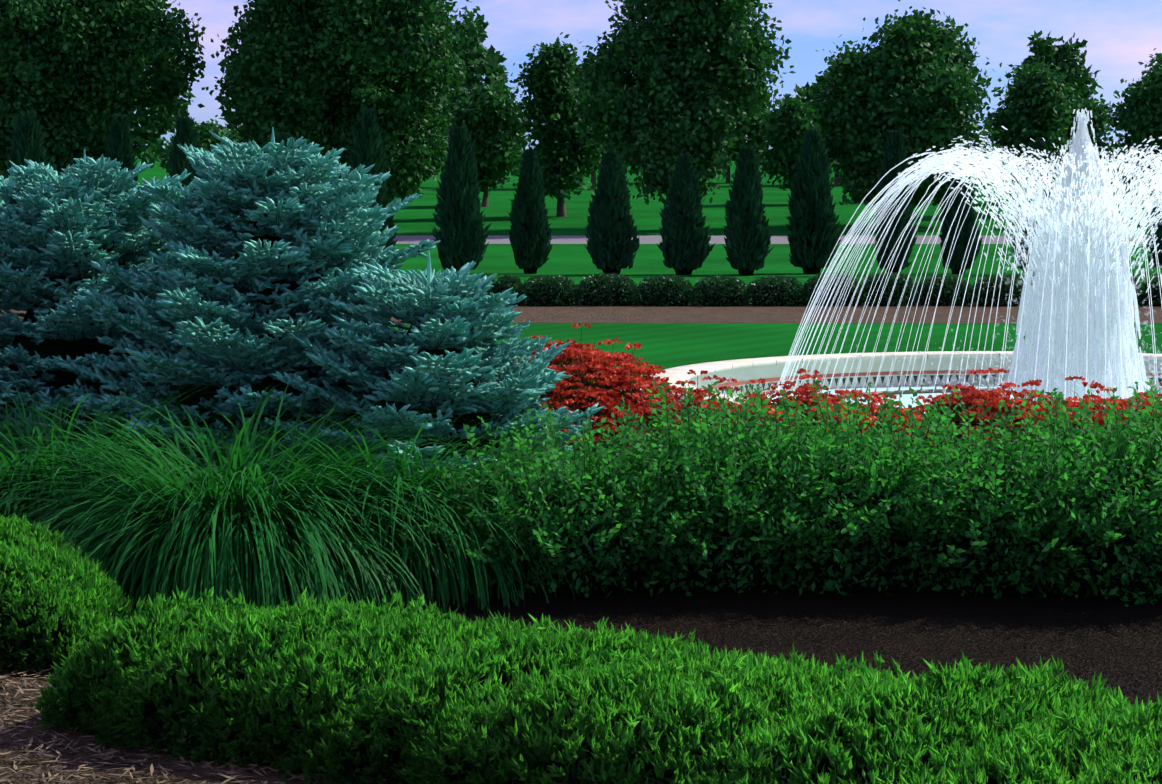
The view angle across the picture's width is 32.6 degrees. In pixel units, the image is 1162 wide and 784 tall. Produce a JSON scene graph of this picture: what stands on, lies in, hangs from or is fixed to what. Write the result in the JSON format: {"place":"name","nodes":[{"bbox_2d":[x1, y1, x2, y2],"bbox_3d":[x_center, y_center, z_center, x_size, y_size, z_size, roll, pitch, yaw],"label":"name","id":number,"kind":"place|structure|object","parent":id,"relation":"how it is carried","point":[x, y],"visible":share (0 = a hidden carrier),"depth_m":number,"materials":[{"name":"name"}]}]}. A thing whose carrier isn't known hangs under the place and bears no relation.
{"place":"outdoors","nodes":[
{"label":"outdoors","id":0,"kind":"place"},
{"bbox_2d":[0,570,1161,706],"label":"bed soil","id":1,"kind":"structure","parent":0,"point":[1116,644],"depth_m":12.93,"materials":[{"name":"brown soil"}]},
{"bbox_2d":[0,391,126,493],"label":"grass clump","id":2,"kind":"object","parent":1,"relation":"on","point":[1,425],"depth_m":16.34,"materials":[{"name":"plant"}]},
{"bbox_2d":[0,513,137,674],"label":"yew hedge","id":3,"kind":"object","parent":1,"relation":"on","point":[55,563],"depth_m":11.80,"materials":[{"name":"green plant"}]},
{"bbox_2d":[0,149,193,454],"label":"blue spruce","id":4,"kind":"object","parent":1,"relation":"on","point":[100,218],"depth_m":17.61,"materials":[{"name":"teal plant"}]},
{"bbox_2d":[0,390,238,474],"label":"grass clump","id":5,"kind":"object","parent":1,"relation":"on","point":[119,420],"depth_m":15.93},
{"bbox_2d":[0,377,281,585],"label":"grass clump","id":6,"kind":"object","parent":1,"relation":"on","point":[9,452],"visible":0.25,"depth_m":14.75,"materials":[{"name":"green plant"}]},
{"bbox_2d":[0,668,390,783],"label":"straw mulch","id":7,"kind":"object","parent":1,"relation":"on","point":[271,777],"depth_m":9.71,"materials":[{"name":"brown wood"}]},
{"bbox_2d":[0,382,521,617],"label":"grass clump","id":8,"kind":"object","parent":1,"relation":"on","point":[173,527],"visible":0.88,"depth_m":13.26,"materials":[{"name":"green plant"}]},
{"bbox_2d":[56,127,502,464],"bbox_3d":[-2.624,-0.475,16.959,3.913,3.405,3.986,0,5,1],"label":"blue spruce","id":9,"kind":"object","parent":1,"relation":"on","point":[189,325],"depth_m":16.18,"materials":[{"name":"teal plant"}]},
{"bbox_2d":[165,401,423,476],"bbox_3d":[-2.048,1.011,16.522,3.533,2.102,3.690,0,5,1],"label":"grass clump","id":10,"kind":"object","parent":1,"relation":"on","point":[258,428],"depth_m":15.67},
{"bbox_2d":[163,385,612,613],"bbox_3d":[-1.397,1.093,14.838,3.692,2.192,3.736,0,5,1],"label":"grass clump","id":11,"kind":"object","parent":1,"relation":"on","point":[474,582],"visible":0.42,"depth_m":13.70,"materials":[{"name":"green plant"}]},
{"bbox_2d":[264,251,604,483],"bbox_3d":[-1.183,0.110,15.904,2.848,2.421,3.005,0,5,1],"label":"blue spruce","id":12,"kind":"object","parent":1,"relation":"on","point":[469,323],"depth_m":15.35,"materials":[{"name":"teal plant"}]},
{"bbox_2d":[389,379,1161,606],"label":"spirea hedge","id":13,"kind":"object","parent":1,"relation":"on","point":[751,453],"depth_m":13.78,"materials":[{"name":"green plant"}]},
{"bbox_2d":[0,150,1161,375],"bbox_3d":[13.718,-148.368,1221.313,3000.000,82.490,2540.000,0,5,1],"label":"lawn","id":14,"kind":"structure","parent":0,"point":[666,346],"depth_m":95.17,"materials":[{"name":"green plant"}]},
{"bbox_2d":[3,109,53,206],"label":"conical evergreen","id":15,"kind":"object","parent":14,"relation":"on","point":[27,140],"depth_m":79.40,"materials":[{"name":"green plant"}]},
{"bbox_2d":[0,0,212,177],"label":"tree","id":16,"kind":"object","parent":14,"relation":"on","point":[93,39],"depth_m":132.40,"materials":[{"name":"green plant"}]},
{"bbox_2d":[105,112,138,189],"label":"conical evergreen","id":17,"kind":"object","parent":14,"relation":"on","point":[120,147],"visible":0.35,"depth_m":84.51,"materials":[{"name":"green plant"}]},
{"bbox_2d":[167,113,201,207],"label":"conical evergreen","id":18,"kind":"object","parent":14,"relation":"on","point":[186,133],"depth_m":80.44,"materials":[{"name":"green plant"}]},
{"bbox_2d":[151,115,242,179],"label":"tree","id":19,"kind":"object","parent":14,"relation":"on","point":[206,137],"visible":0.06,"depth_m":169.15,"materials":[{"name":"green plant"}]},
{"bbox_2d":[275,132,294,154],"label":"tree","id":20,"kind":"object","parent":14,"relation":"on","point":[284,137],"visible":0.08,"depth_m":84.17,"materials":[{"name":"green plant"}]},
{"bbox_2d":[206,0,488,203],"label":"tree","id":21,"kind":"object","parent":14,"relation":"on","point":[276,90],"depth_m":132.76,"materials":[{"name":"green plant"}]},
{"bbox_2d":[345,108,398,258],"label":"conical evergreen","id":22,"kind":"object","parent":14,"relation":"on","point":[368,144],"depth_m":84.03,"materials":[{"name":"green plant"}]},
{"bbox_2d":[432,125,491,274],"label":"juniper","id":23,"kind":"object","parent":14,"relation":"on","point":[461,166],"depth_m":84.89,"materials":[{"name":"green plant"}]},
{"bbox_2d":[444,73,530,206],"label":"tree","id":24,"kind":"object","parent":14,"relation":"on","point":[486,107],"depth_m":167.24,"materials":[{"name":"green plant"}]},
{"bbox_2d":[508,146,551,273],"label":"conical evergreen","id":25,"kind":"object","parent":14,"relation":"on","point":[530,187],"depth_m":88.28,"materials":[{"name":"green plant"}]},
{"bbox_2d":[497,357,583,454],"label":"red shrub","id":26,"kind":"object","parent":14,"relation":"on","point":[556,403],"depth_m":18.42,"materials":[{"name":"red plant"}]},
{"bbox_2d":[509,32,608,216],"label":"tree","id":27,"kind":"object","parent":14,"relation":"on","point":[554,82],"depth_m":146.72,"materials":[{"name":"green plant"}]},
{"bbox_2d":[521,323,633,465],"bbox_3d":[-0.212,0.153,19.029,1.546,1.643,1.462,0,5,1],"label":"red shrub","id":28,"kind":"object","parent":14,"relation":"on","point":[573,350],"depth_m":18.72,"materials":[{"name":"red plant"}]},
{"bbox_2d":[30,585,1161,783],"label":"yew hedge","id":29,"kind":"object","parent":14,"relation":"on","point":[1024,723],"depth_m":9.03,"materials":[{"name":"green plant"}]},
{"bbox_2d":[584,148,639,274],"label":"conical evergreen","id":30,"kind":"object","parent":14,"relation":"on","point":[612,183],"depth_m":86.67,"materials":[{"name":"green plant"}]},
{"bbox_2d":[560,338,679,447],"bbox_3d":[0.262,0.211,19.353,1.563,1.470,1.602,0,5,1],"label":"red shrub","id":31,"kind":"object","parent":14,"relation":"on","point":[627,363],"depth_m":19.03,"materials":[{"name":"red plant"}]},
{"bbox_2d":[104,11,1161,188],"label":"tree belt","id":32,"kind":"object","parent":14,"relation":"on","point":[486,62],"depth_m":253.56,"materials":[{"name":"green plant"}]},
{"bbox_2d":[611,369,739,455],"bbox_3d":[0.949,0.454,17.381,1.435,1.338,1.449,0,5,1],"label":"red shrub","id":33,"kind":"object","parent":14,"relation":"on","point":[640,411],"depth_m":17.20,"materials":[{"name":"red plant"}]},
{"bbox_2d":[566,0,795,204],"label":"tree","id":34,"kind":"object","parent":14,"relation":"on","point":[658,131],"depth_m":129.78,"materials":[{"name":"green plant"}]},
{"bbox_2d":[657,152,714,274],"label":"conical evergreen","id":35,"kind":"object","parent":14,"relation":"on","point":[684,194],"depth_m":86.80,"materials":[{"name":"green plant"}]},
{"bbox_2d":[722,143,772,275],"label":"conical evergreen","id":36,"kind":"object","parent":14,"relation":"on","point":[747,174],"depth_m":85.67,"materials":[{"name":"green plant"}]},
{"bbox_2d":[687,398,814,448],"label":"red shrub","id":37,"kind":"object","parent":14,"relation":"on","point":[779,400],"depth_m":16.81,"materials":[{"name":"red plant"}]},
{"bbox_2d":[708,368,885,461],"bbox_3d":[1.824,0.487,16.899,1.703,1.359,1.697,0,5,1],"label":"red shrub","id":38,"kind":"object","parent":14,"relation":"on","point":[805,386],"depth_m":16.80,"materials":[{"name":"red plant"}]},
{"bbox_2d":[751,88,843,190],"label":"tree","id":39,"kind":"object","parent":14,"relation":"on","point":[781,156],"depth_m":171.14,"materials":[{"name":"green plant"}]},
{"bbox_2d":[785,127,843,273],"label":"conical evergreen","id":40,"kind":"object","parent":14,"relation":"on","point":[807,186],"depth_m":88.05,"materials":[{"name":"green plant"}]},
{"bbox_2d":[792,374,934,451],"bbox_3d":[2.349,0.491,17.186,1.686,1.299,1.714,0,5,1],"label":"red shrub","id":41,"kind":"object","parent":14,"relation":"on","point":[875,401],"depth_m":16.98,"materials":[{"name":"red plant"}]},
{"bbox_2d":[873,128,917,273],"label":"conical evergreen","id":42,"kind":"object","parent":14,"relation":"on","point":[894,153],"depth_m":85.82,"materials":[{"name":"green plant"}]},
{"bbox_2d":[839,402,964,447],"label":"red shrub","id":43,"kind":"object","parent":14,"relation":"on","point":[920,420],"depth_m":17.17,"materials":[{"name":"red plant"}]},
{"bbox_2d":[800,0,1007,209],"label":"tree","id":44,"kind":"object","parent":14,"relation":"on","point":[900,88],"depth_m":132.39,"materials":[{"name":"green plant"}]},
{"bbox_2d":[939,157,983,273],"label":"conifer tree","id":45,"kind":"object","parent":14,"relation":"on","point":[959,254],"depth_m":87.78,"materials":[{"name":"green plant"}]},
{"bbox_2d":[914,367,1033,453],"bbox_3d":[3.433,0.445,17.382,1.371,1.356,1.496,0,5,1],"label":"red shrub","id":46,"kind":"object","parent":14,"relation":"on","point":[974,392],"depth_m":17.19,"materials":[{"name":"red plant"}]},
{"bbox_2d":[959,379,1072,447],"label":"red shrub","id":47,"kind":"object","parent":14,"relation":"on","point":[1000,393],"depth_m":17.03,"materials":[{"name":"red plant"}]},
{"bbox_2d":[975,54,1090,199],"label":"tree","id":48,"kind":"object","parent":14,"relation":"on","point":[1032,104],"depth_m":148.14,"materials":[{"name":"green plant"}]},
{"bbox_2d":[1011,139,1055,274],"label":"conifer tree","id":49,"kind":"object","parent":14,"relation":"on","point":[1036,144],"depth_m":86.62,"materials":[{"name":"green plant"}]},
{"bbox_2d":[1015,376,1134,447],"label":"red shrub","id":50,"kind":"object","parent":14,"relation":"on","point":[1101,388],"depth_m":16.99,"materials":[{"name":"red plant"}]},
{"bbox_2d":[1046,78,1122,183],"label":"tree","id":51,"kind":"object","parent":14,"relation":"on","point":[1099,111],"depth_m":174.04,"materials":[{"name":"green plant"}]},
{"bbox_2d":[1093,139,1113,196],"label":"conical evergreen","id":52,"kind":"object","parent":14,"relation":"on","point":[1101,144],"visible":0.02,"depth_m":88.02,"materials":[{"name":"green plant"}]},
{"bbox_2d":[1063,380,1161,444],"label":"red shrub","id":53,"kind":"object","parent":14,"relation":"on","point":[1100,399],"depth_m":16.66,"materials":[{"name":"red plant"}]},
{"bbox_2d":[1103,48,1161,201],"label":"tree","id":54,"kind":"object","parent":14,"relation":"on","point":[1139,117],"depth_m":135.63,"materials":[{"name":"green plant"}]},
{"bbox_2d":[1146,173,1161,269],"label":"conifer tree","id":55,"kind":"object","parent":14,"relation":"on","point":[1158,233],"depth_m":88.00,"materials":[{"name":"green plant"}]},
{"bbox_2d":[0,302,1161,322],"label":"bed soil","id":56,"kind":"structure","parent":0,"point":[638,313],"depth_m":52.87,"materials":[{"name":"brown soil"}]},
{"bbox_2d":[434,271,1161,306],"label":"hedge","id":57,"kind":"object","parent":56,"relation":"on","point":[636,291],"depth_m":57.68,"materials":[{"name":"green plant"}]},
{"bbox_2d":[132,0,1161,149],"label":"sky","id":58,"kind":"structure","parent":0,"point":[1119,34],"materials":[{"name":"blue"}]},
{"bbox_2d":[153,235,1148,243],"bbox_3d":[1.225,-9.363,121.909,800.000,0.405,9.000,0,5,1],"label":"path","id":59,"kind":"structure","parent":0,"point":[579,239],"depth_m":121.94,"materials":[{"name":"grey concrete"}]},
{"bbox_2d":[826,188,1161,410],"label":"fountain water droplets","id":60,"kind":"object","parent":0,"point":[1059,315],"depth_m":27.49},
{"label":"fountain pool floor","id":61,"kind":"structure","parent":0,"visible":0},
{"bbox_2d":[650,351,1161,410],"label":"fountain basin","id":62,"kind":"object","parent":61,"relation":"on","point":[751,369],"depth_m":33.07,"materials":[{"name":"white stone"}]},
{"bbox_2d":[653,351,1154,401],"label":"fountain coping joints","id":63,"kind":"object","parent":62,"relation":"attached to","point":[861,359],"visible":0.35,"depth_m":32.43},
{"bbox_2d":[701,370,1161,389],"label":"fountain tile band","id":64,"kind":"object","parent":62,"relation":"attached to","point":[862,374],"visible":0.12,"depth_m":33.10,"materials":[{"name":"tile"}]},
{"bbox_2d":[714,375,1161,393],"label":"fountain scuppers","id":65,"kind":"object","parent":62,"relation":"attached to","point":[915,379],"visible":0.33,"depth_m":33.26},
{"bbox_2d":[765,385,1161,413],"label":"fountain water","id":66,"kind":"structure","parent":62,"relation":"in","point":[906,399],"depth_m":32.29,"materials":[{"name":"white liquid"}]},
{"bbox_2d":[774,146,1161,404],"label":"fountain water streams","id":67,"kind":"structure","parent":66,"relation":"on","point":[946,157],"depth_m":27.10,"materials":[{"name":"white liquid"}]},
{"bbox_2d":[799,383,1160,398],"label":"fountain nozzle ring","id":68,"kind":"object","parent":66,"relation":"in","point":[899,391],"visible":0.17,"depth_m":32.09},
{"bbox_2d":[897,126,1161,315],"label":"fountain spray","id":69,"kind":"object","parent":66,"relation":"on","point":[1031,208],"visible":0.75,"depth_m":27.33,"materials":[{"name":"white liquid"}]},
{"bbox_2d":[1026,166,1125,405],"bbox_3d":[7.007,-1.658,27.979,1.538,4.150,1.528,0,5,1],"label":"fountain water jet","id":70,"kind":"object","parent":66,"relation":"on","point":[1075,384],"visible":0.02,"depth_m":27.53},
{"bbox_2d":[998,108,1161,405],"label":"fountain geyser streaks","id":71,"kind":"object","parent":66,"relation":"on","point":[1097,323],"visible":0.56,"depth_m":27.47,"materials":[{"name":"white liquid"}]}
]}

